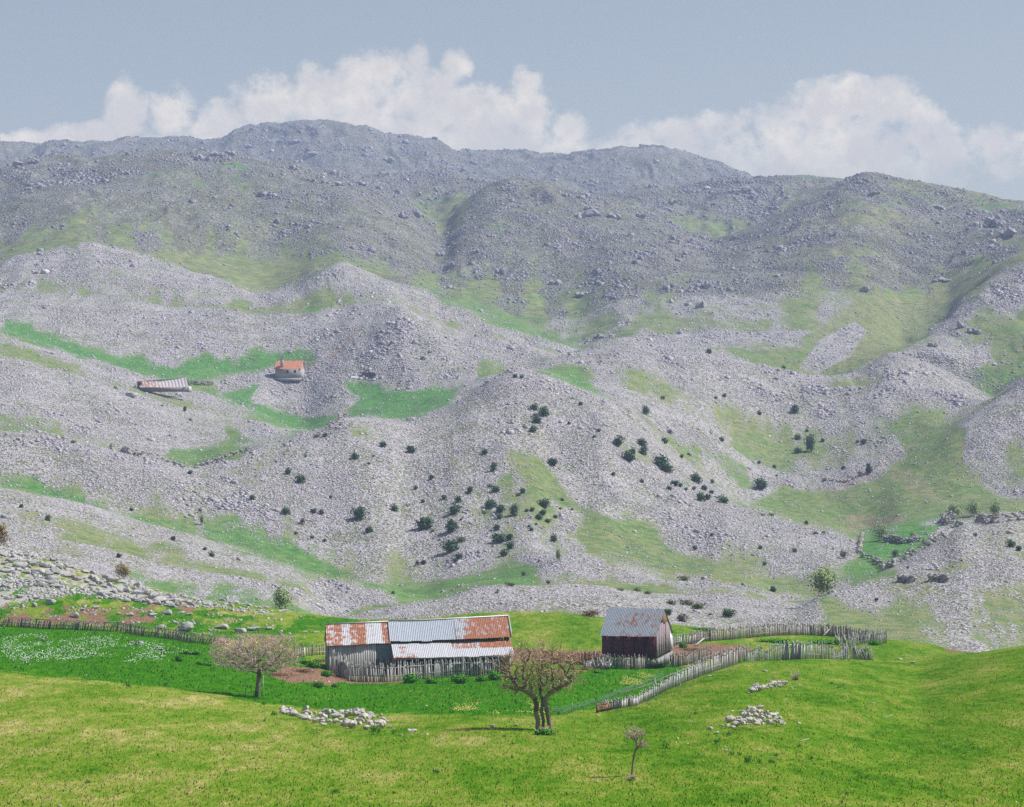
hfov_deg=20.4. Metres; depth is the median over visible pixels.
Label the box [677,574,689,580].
olive bush
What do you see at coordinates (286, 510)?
juniper bush
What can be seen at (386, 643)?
barn
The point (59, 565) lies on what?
crag slab
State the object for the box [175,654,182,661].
weed patch
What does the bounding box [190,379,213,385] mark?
dry stone wall
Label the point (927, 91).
sky
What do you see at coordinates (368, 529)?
juniper bush
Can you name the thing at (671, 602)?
olive bush
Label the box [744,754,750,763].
leafy tuft
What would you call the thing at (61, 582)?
crag slab
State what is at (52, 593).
rock rubble
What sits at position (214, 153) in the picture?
rock outcrop
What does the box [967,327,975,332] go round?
rock outcrop
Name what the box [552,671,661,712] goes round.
netting fence
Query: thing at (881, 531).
willow bush
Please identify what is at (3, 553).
crag slab
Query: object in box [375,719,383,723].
heap stone
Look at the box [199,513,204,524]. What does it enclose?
tree
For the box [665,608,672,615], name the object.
juniper bush
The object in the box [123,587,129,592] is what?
crag slab
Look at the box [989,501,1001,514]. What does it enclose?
willow bush
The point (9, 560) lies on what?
boulder
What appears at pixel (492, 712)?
yellow flowers
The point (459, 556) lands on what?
juniper bush
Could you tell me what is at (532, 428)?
juniper bush
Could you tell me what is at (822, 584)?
willow bush
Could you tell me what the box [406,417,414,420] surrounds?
hill boulder
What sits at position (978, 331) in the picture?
rock outcrop
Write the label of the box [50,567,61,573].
crag slab
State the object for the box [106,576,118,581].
crag slab
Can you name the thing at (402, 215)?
rock outcrop
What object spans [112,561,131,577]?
golden bush
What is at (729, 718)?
heap stone
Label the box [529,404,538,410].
juniper bush
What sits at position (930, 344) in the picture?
rock outcrop
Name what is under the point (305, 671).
dead brush
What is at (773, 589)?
juniper bush
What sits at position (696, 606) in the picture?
olive bush
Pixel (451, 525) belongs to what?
juniper bush
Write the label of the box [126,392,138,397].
hill boulder
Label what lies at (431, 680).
weed patch
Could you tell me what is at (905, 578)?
dry stone wall
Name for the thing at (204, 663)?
weed patch
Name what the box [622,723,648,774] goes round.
bare tree
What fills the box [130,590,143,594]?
crag slab
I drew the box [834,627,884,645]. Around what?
picket fence
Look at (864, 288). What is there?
rock outcrop
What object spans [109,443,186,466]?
dry stone wall
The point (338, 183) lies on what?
rock outcrop
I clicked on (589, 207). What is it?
rock outcrop
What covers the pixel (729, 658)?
picket fence
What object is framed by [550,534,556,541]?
juniper bush
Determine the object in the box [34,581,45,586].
boulder
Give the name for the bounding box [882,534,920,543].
dry stone wall
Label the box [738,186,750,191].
rock outcrop
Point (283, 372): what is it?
house
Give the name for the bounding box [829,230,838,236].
rock outcrop
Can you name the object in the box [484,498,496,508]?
juniper bush
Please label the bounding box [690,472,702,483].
juniper bush
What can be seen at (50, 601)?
boulder
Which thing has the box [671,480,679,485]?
juniper bush
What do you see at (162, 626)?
boulder
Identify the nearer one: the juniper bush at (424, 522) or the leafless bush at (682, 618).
the leafless bush at (682, 618)
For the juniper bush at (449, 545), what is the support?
on the hills
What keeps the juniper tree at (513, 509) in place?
on the hills
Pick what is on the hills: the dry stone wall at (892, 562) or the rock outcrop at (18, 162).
the dry stone wall at (892, 562)
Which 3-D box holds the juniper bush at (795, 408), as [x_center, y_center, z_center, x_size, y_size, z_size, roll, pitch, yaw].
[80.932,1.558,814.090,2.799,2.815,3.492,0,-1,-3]
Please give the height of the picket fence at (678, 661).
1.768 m
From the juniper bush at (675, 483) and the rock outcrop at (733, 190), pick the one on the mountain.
the rock outcrop at (733, 190)
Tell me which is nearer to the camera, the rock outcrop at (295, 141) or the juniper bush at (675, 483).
the juniper bush at (675, 483)
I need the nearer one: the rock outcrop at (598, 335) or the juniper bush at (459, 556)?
the juniper bush at (459, 556)
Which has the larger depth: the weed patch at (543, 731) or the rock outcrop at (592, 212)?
the rock outcrop at (592, 212)
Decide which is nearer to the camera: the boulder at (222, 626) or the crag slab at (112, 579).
the boulder at (222, 626)
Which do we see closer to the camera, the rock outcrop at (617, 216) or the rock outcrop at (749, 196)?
the rock outcrop at (617, 216)
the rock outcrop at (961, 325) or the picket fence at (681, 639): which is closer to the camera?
the picket fence at (681, 639)
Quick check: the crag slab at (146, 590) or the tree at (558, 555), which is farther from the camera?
the tree at (558, 555)
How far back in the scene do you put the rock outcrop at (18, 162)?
1632.94 m
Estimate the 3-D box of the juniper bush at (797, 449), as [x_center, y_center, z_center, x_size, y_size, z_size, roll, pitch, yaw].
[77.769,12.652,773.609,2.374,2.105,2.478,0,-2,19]
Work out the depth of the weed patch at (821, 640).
297.38 m
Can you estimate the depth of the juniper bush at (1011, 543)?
433.54 m
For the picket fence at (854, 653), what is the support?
on the meadow
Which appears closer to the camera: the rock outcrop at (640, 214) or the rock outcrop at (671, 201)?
the rock outcrop at (640, 214)
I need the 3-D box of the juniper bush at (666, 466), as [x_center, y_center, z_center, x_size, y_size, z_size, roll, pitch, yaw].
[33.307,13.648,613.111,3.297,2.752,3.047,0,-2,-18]
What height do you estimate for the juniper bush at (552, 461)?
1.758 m
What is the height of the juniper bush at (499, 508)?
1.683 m
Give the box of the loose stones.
[2,581,1022,806]
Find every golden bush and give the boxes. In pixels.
[0,522,10,546]
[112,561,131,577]
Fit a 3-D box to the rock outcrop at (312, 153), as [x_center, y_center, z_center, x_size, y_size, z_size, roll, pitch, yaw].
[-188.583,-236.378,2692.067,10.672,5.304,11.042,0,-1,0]
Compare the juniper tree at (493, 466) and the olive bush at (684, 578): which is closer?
the olive bush at (684, 578)
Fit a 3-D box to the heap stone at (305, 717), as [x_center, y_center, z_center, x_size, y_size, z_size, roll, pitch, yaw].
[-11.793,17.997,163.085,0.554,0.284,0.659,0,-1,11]
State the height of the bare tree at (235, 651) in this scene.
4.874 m
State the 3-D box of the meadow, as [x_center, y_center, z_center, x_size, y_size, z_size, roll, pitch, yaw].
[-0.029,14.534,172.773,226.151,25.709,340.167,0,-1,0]
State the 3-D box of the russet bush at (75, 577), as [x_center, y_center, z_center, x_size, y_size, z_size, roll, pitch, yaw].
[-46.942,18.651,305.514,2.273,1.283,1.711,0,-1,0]
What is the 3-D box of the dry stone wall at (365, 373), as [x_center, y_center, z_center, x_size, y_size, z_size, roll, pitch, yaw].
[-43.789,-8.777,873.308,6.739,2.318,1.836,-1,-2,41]
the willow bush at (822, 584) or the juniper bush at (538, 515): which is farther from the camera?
the juniper bush at (538, 515)
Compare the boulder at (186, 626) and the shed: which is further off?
the boulder at (186, 626)
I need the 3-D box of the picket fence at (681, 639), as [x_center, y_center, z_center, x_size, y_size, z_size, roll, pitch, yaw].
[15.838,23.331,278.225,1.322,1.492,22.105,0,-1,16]
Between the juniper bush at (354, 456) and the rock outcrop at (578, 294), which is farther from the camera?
the rock outcrop at (578, 294)
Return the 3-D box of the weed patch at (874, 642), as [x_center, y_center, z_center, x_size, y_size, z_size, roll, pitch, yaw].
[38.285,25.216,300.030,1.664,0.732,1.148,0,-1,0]
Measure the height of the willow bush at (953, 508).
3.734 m
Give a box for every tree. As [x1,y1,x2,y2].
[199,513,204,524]
[205,629,304,696]
[490,462,496,471]
[492,635,588,729]
[509,503,519,516]
[556,548,561,560]
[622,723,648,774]
[642,405,649,414]
[803,434,815,451]
[865,462,872,472]
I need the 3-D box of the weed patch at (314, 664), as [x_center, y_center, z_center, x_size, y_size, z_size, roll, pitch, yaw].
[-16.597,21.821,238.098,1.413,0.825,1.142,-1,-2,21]
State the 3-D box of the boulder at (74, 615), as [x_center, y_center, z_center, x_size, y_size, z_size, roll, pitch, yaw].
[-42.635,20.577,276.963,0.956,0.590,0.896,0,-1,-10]
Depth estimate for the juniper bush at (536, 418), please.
611.52 m
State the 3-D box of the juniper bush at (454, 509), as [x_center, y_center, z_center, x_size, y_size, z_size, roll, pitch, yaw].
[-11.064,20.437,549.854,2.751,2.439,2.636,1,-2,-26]
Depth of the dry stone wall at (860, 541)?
563.66 m
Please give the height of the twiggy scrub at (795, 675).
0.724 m
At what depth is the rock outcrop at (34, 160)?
1624.05 m
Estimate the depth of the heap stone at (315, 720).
160.00 m
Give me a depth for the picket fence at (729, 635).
304.50 m
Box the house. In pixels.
[274,358,304,380]
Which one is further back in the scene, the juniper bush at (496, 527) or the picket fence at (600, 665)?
the juniper bush at (496, 527)
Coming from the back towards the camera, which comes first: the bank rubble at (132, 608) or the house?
the house
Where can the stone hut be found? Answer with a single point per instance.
(173, 385)
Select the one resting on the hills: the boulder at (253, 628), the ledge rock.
the ledge rock
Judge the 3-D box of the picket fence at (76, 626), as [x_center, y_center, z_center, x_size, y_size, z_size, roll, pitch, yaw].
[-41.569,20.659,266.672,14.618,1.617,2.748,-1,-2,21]
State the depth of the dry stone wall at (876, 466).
719.29 m
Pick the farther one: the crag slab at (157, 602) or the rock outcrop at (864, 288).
the rock outcrop at (864, 288)
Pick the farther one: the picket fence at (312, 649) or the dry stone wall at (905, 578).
the dry stone wall at (905, 578)
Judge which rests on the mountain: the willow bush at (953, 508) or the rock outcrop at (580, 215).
the rock outcrop at (580, 215)
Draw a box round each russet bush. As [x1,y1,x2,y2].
[69,572,79,580]
[578,609,600,616]
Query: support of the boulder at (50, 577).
on the meadow
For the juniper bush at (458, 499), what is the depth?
556.94 m
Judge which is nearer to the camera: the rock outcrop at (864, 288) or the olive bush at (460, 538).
the olive bush at (460, 538)
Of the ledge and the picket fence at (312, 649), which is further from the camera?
the ledge
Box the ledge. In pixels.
[0,124,1023,309]
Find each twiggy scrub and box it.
[625,775,636,779]
[791,671,800,679]
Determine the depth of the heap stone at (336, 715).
162.49 m
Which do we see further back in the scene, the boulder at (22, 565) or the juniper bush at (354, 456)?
the juniper bush at (354, 456)
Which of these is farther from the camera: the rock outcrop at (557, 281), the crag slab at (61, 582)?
the rock outcrop at (557, 281)
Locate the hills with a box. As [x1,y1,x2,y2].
[0,242,1023,652]
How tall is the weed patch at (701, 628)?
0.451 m
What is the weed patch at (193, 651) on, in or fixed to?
on the meadow
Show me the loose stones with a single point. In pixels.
(473, 745)
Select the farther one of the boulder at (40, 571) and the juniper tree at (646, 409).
the juniper tree at (646, 409)
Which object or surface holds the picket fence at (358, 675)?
on the meadow
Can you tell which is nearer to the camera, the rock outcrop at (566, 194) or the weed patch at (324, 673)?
the weed patch at (324, 673)
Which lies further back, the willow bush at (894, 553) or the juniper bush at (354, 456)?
the juniper bush at (354, 456)
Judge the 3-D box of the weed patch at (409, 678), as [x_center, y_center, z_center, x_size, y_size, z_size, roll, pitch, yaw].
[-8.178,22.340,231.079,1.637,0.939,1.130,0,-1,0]
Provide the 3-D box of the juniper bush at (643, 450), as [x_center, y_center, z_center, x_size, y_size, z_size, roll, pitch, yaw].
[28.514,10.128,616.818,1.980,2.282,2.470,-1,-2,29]
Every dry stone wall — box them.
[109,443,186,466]
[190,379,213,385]
[194,447,250,467]
[326,412,350,426]
[361,371,375,376]
[829,449,900,481]
[856,532,864,552]
[860,532,946,570]
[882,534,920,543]
[897,574,916,582]
[928,573,949,582]
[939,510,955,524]
[951,511,1023,526]
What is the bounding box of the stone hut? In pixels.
[135,377,191,391]
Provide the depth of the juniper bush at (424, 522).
542.51 m
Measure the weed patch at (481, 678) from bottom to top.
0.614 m
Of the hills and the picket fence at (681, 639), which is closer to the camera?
the picket fence at (681, 639)
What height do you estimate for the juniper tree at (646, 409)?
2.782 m
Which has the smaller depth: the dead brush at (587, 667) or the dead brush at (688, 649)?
the dead brush at (587, 667)
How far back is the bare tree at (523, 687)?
149.06 m
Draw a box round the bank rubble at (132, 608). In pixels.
[1,586,304,638]
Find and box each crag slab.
[0,550,7,555]
[28,560,40,565]
[39,562,49,567]
[47,579,58,583]
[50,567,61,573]
[54,563,64,568]
[58,580,66,585]
[90,576,99,583]
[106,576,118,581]
[106,587,117,591]
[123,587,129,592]
[127,595,135,599]
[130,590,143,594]
[141,588,151,593]
[144,600,152,603]
[148,592,159,598]
[153,598,165,601]
[153,600,160,604]
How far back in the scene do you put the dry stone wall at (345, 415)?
621.39 m
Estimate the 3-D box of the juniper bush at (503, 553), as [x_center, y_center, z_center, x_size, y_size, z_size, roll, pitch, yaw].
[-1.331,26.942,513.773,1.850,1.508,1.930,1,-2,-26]
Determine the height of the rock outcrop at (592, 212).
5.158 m
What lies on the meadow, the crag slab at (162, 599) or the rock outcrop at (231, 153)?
the crag slab at (162, 599)
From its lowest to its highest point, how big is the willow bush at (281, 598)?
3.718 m
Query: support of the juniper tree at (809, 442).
on the hills
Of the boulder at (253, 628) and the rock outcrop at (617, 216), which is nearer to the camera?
the boulder at (253, 628)
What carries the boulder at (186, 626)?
on the meadow
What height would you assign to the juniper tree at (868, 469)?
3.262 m
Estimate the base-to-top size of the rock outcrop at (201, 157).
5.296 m
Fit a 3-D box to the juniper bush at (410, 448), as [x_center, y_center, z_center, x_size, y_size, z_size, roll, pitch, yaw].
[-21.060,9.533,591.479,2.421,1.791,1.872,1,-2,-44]
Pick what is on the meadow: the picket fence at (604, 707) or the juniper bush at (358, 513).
the picket fence at (604, 707)
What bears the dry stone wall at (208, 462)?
on the hills
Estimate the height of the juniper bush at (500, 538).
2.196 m
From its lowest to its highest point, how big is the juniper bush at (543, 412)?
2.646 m
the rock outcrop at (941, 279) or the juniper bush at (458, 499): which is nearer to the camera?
the juniper bush at (458, 499)
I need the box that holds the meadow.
[0,556,1023,806]
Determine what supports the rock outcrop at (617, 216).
on the mountain
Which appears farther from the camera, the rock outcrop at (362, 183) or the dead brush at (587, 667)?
the rock outcrop at (362, 183)
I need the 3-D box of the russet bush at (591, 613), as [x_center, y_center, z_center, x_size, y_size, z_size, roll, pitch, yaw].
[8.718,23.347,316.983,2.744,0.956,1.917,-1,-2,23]
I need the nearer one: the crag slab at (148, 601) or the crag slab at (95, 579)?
the crag slab at (148, 601)
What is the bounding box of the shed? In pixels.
[600,608,672,664]
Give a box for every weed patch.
[153,647,175,650]
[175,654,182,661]
[181,649,205,654]
[194,661,213,665]
[305,659,322,668]
[312,681,324,687]
[320,670,333,676]
[402,674,420,682]
[423,677,440,683]
[448,674,469,683]
[474,676,489,681]
[487,669,503,679]
[532,728,557,734]
[592,670,604,673]
[679,642,687,647]
[691,627,713,630]
[755,638,791,642]
[808,639,837,643]
[867,640,881,644]
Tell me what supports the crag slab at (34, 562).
on the meadow
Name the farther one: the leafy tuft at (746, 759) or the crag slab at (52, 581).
the crag slab at (52, 581)
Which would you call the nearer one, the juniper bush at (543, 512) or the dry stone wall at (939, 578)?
the dry stone wall at (939, 578)
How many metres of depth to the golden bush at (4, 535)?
329.49 m
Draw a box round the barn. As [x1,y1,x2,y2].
[324,615,513,675]
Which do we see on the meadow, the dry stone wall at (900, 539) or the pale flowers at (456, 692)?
the pale flowers at (456, 692)
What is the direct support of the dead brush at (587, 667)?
on the meadow
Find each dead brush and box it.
[269,671,301,676]
[291,668,313,672]
[575,665,595,669]
[679,645,701,650]
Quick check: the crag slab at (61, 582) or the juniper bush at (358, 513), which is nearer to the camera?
the crag slab at (61, 582)
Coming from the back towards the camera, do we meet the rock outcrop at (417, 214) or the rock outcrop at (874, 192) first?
the rock outcrop at (417, 214)
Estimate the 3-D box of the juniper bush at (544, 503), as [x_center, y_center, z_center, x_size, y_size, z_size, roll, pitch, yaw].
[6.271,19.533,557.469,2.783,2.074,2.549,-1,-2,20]
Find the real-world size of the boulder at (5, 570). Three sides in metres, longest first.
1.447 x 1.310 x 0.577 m
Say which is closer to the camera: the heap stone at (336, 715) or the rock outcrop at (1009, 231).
the heap stone at (336, 715)
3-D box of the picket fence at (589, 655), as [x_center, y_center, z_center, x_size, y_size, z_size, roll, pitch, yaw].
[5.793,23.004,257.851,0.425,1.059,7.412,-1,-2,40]
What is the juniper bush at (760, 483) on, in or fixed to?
on the hills
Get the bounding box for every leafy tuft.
[369,720,379,733]
[661,740,669,748]
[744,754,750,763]
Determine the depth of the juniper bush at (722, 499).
598.90 m
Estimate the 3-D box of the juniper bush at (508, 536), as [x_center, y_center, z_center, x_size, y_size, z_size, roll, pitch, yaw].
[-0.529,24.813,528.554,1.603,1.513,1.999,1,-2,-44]
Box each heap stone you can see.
[289,710,297,715]
[301,715,310,719]
[312,717,318,722]
[319,713,327,718]
[325,709,330,715]
[331,713,341,716]
[342,718,350,726]
[347,720,353,727]
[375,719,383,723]
[725,715,735,722]
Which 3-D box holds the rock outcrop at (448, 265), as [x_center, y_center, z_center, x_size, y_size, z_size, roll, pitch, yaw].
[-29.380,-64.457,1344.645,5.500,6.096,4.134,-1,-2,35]
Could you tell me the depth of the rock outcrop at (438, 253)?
1413.86 m
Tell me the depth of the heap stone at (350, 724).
152.97 m
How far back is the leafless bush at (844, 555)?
543.71 m
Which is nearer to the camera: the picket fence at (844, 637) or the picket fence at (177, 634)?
the picket fence at (177, 634)
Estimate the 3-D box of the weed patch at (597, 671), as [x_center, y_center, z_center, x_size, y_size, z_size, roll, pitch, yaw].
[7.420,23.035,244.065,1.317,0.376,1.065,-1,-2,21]
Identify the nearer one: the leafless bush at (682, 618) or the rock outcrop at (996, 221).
the leafless bush at (682, 618)
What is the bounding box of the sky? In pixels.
[0,0,1023,200]
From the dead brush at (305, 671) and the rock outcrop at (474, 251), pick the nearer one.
the dead brush at (305, 671)
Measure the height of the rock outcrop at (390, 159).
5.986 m
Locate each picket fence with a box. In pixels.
[0,615,130,632]
[129,622,224,646]
[294,643,324,655]
[331,651,346,679]
[346,655,499,681]
[551,650,601,663]
[583,658,611,669]
[595,645,711,668]
[596,698,616,712]
[603,640,846,708]
[672,631,703,645]
[690,621,886,644]
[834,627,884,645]
[839,642,872,659]
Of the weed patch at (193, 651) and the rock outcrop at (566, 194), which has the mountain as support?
the rock outcrop at (566, 194)
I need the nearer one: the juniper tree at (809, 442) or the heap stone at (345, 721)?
the heap stone at (345, 721)
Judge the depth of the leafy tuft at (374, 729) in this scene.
147.55 m
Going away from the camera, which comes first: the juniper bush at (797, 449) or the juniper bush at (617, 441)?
the juniper bush at (617, 441)
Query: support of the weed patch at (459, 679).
on the meadow
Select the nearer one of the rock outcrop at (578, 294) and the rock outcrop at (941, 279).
the rock outcrop at (578, 294)
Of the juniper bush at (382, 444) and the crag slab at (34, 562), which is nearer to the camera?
the crag slab at (34, 562)
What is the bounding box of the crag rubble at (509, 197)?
[0,119,1023,316]
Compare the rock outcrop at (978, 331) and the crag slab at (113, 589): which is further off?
the rock outcrop at (978, 331)
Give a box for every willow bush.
[269,584,294,608]
[806,566,837,596]
[871,522,886,541]
[891,549,898,556]
[946,503,961,518]
[965,500,979,516]
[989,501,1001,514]
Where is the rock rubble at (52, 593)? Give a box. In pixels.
[0,548,273,614]
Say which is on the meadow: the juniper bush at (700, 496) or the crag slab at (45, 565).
the crag slab at (45, 565)
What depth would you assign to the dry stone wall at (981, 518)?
462.31 m
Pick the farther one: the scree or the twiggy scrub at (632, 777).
the scree
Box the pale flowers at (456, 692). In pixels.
[282,680,588,707]
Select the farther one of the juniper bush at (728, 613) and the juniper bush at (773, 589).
the juniper bush at (773, 589)
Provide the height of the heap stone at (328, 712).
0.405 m
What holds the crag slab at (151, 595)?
on the meadow
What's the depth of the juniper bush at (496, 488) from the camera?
563.97 m
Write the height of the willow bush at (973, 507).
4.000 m
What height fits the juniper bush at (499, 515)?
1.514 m
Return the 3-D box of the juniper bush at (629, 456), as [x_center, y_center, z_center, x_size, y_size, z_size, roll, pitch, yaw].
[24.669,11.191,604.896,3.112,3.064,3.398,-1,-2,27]
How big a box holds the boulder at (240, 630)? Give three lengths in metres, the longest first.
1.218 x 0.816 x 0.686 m
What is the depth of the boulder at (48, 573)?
306.36 m
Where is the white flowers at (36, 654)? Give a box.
[1,632,189,675]
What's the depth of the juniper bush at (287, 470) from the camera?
565.84 m
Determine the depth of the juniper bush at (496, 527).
536.88 m
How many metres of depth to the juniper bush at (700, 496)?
596.65 m
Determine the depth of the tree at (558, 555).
464.47 m
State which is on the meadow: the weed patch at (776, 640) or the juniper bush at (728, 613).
the weed patch at (776, 640)
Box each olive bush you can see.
[456,536,466,541]
[666,599,675,604]
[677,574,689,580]
[677,599,693,604]
[690,602,707,608]
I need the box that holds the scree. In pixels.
[0,242,1023,651]
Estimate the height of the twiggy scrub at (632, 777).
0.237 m
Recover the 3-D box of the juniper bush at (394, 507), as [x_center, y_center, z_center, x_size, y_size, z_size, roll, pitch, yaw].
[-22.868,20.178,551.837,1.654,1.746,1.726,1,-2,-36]
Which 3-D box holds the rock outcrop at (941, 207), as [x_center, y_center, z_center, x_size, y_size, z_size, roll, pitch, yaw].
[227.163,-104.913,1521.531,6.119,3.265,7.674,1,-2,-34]
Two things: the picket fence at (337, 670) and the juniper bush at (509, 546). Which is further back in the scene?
the juniper bush at (509, 546)
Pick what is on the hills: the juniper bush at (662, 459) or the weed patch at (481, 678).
the juniper bush at (662, 459)
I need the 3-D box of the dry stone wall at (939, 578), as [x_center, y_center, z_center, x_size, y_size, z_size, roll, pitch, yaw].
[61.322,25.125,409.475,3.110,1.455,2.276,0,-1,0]
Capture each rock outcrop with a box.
[13,160,22,166]
[27,158,39,163]
[193,154,211,161]
[209,151,223,156]
[224,150,234,155]
[287,139,300,142]
[307,151,317,155]
[334,181,344,185]
[357,181,367,185]
[383,157,394,162]
[394,212,407,218]
[411,210,420,217]
[435,251,444,255]
[443,261,453,270]
[470,249,479,253]
[495,267,506,273]
[548,279,561,284]
[561,193,570,196]
[574,213,585,217]
[574,291,588,296]
[583,206,597,209]
[584,208,600,216]
[593,333,605,338]
[607,212,620,219]
[636,211,646,218]
[668,199,677,203]
[695,299,706,307]
[701,280,710,289]
[726,189,740,192]
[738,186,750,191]
[742,194,753,197]
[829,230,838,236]
[859,286,869,291]
[869,190,879,194]
[926,342,937,346]
[929,205,943,209]
[931,277,950,281]
[957,321,965,327]
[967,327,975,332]
[975,329,982,334]
[984,213,1005,227]
[999,227,1016,236]
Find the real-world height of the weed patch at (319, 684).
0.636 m
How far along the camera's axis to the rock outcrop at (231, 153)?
1660.11 m
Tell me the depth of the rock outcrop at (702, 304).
1146.62 m
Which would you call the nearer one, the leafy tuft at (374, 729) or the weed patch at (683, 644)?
the leafy tuft at (374, 729)
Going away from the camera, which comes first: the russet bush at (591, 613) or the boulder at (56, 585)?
the boulder at (56, 585)
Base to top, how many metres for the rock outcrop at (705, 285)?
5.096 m
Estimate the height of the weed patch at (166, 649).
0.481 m
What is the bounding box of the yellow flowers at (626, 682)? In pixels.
[601,672,655,685]
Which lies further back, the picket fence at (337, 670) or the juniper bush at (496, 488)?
the juniper bush at (496, 488)
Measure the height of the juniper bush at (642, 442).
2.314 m
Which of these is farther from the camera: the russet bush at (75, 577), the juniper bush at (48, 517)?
the juniper bush at (48, 517)
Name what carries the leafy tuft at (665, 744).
on the meadow
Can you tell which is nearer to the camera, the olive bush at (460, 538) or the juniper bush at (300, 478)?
the olive bush at (460, 538)
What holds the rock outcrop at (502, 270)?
on the mountain
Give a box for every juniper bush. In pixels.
[44,515,50,520]
[282,506,290,514]
[285,467,292,473]
[295,473,306,482]
[350,506,365,519]
[351,453,359,458]
[364,526,373,532]
[379,441,386,446]
[390,503,398,510]
[406,445,416,452]
[415,516,434,529]
[439,539,459,551]
[445,518,457,532]
[448,503,461,514]
[454,496,461,501]
[454,552,463,559]
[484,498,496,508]
[490,485,499,491]
[491,533,505,542]
[493,523,499,529]
[496,504,504,512]
[496,512,503,518]
[499,549,508,555]
[504,542,512,548]
[505,533,514,539]
[528,425,536,431]
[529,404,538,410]
[530,413,541,422]
[535,513,542,519]
[536,406,549,415]
[537,498,549,507]
[540,509,547,514]
[546,458,557,465]
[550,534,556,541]
[613,435,625,446]
[620,449,635,461]
[637,437,646,446]
[639,445,648,454]
[653,454,669,466]
[659,461,672,472]
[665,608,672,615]
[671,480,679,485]
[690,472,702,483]
[696,491,705,501]
[716,494,728,503]
[721,608,736,617]
[752,478,767,489]
[769,586,776,591]
[790,404,799,413]
[794,446,800,452]
[1004,539,1015,547]
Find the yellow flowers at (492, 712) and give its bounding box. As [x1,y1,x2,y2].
[450,701,544,714]
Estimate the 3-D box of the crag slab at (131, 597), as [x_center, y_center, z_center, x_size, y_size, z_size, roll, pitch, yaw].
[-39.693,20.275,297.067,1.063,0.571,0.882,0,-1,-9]
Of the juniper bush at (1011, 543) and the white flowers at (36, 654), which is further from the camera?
the juniper bush at (1011, 543)
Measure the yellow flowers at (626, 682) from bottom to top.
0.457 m
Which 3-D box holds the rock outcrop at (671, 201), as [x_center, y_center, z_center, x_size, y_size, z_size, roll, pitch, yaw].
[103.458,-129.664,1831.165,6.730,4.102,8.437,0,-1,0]
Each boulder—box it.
[0,568,12,572]
[4,557,17,562]
[12,561,27,568]
[30,568,44,574]
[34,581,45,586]
[44,572,53,575]
[44,575,56,579]
[46,599,55,604]
[49,583,61,587]
[69,612,78,617]
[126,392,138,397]
[154,624,166,628]
[162,609,171,614]
[175,621,193,631]
[213,624,228,628]
[234,628,246,632]
[246,627,259,630]
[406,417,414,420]
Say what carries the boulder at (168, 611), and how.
on the meadow
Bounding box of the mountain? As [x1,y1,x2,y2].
[0,119,1023,321]
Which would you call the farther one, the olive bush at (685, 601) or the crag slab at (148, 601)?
the olive bush at (685, 601)
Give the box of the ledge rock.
[0,246,1023,637]
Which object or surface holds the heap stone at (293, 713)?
on the meadow
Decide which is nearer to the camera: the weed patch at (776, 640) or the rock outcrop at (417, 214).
the weed patch at (776, 640)
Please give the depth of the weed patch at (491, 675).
233.83 m
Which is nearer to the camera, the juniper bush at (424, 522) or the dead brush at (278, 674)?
the dead brush at (278, 674)
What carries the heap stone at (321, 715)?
on the meadow
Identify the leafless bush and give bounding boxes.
[677,611,687,621]
[840,550,847,558]
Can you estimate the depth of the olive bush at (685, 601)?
405.68 m

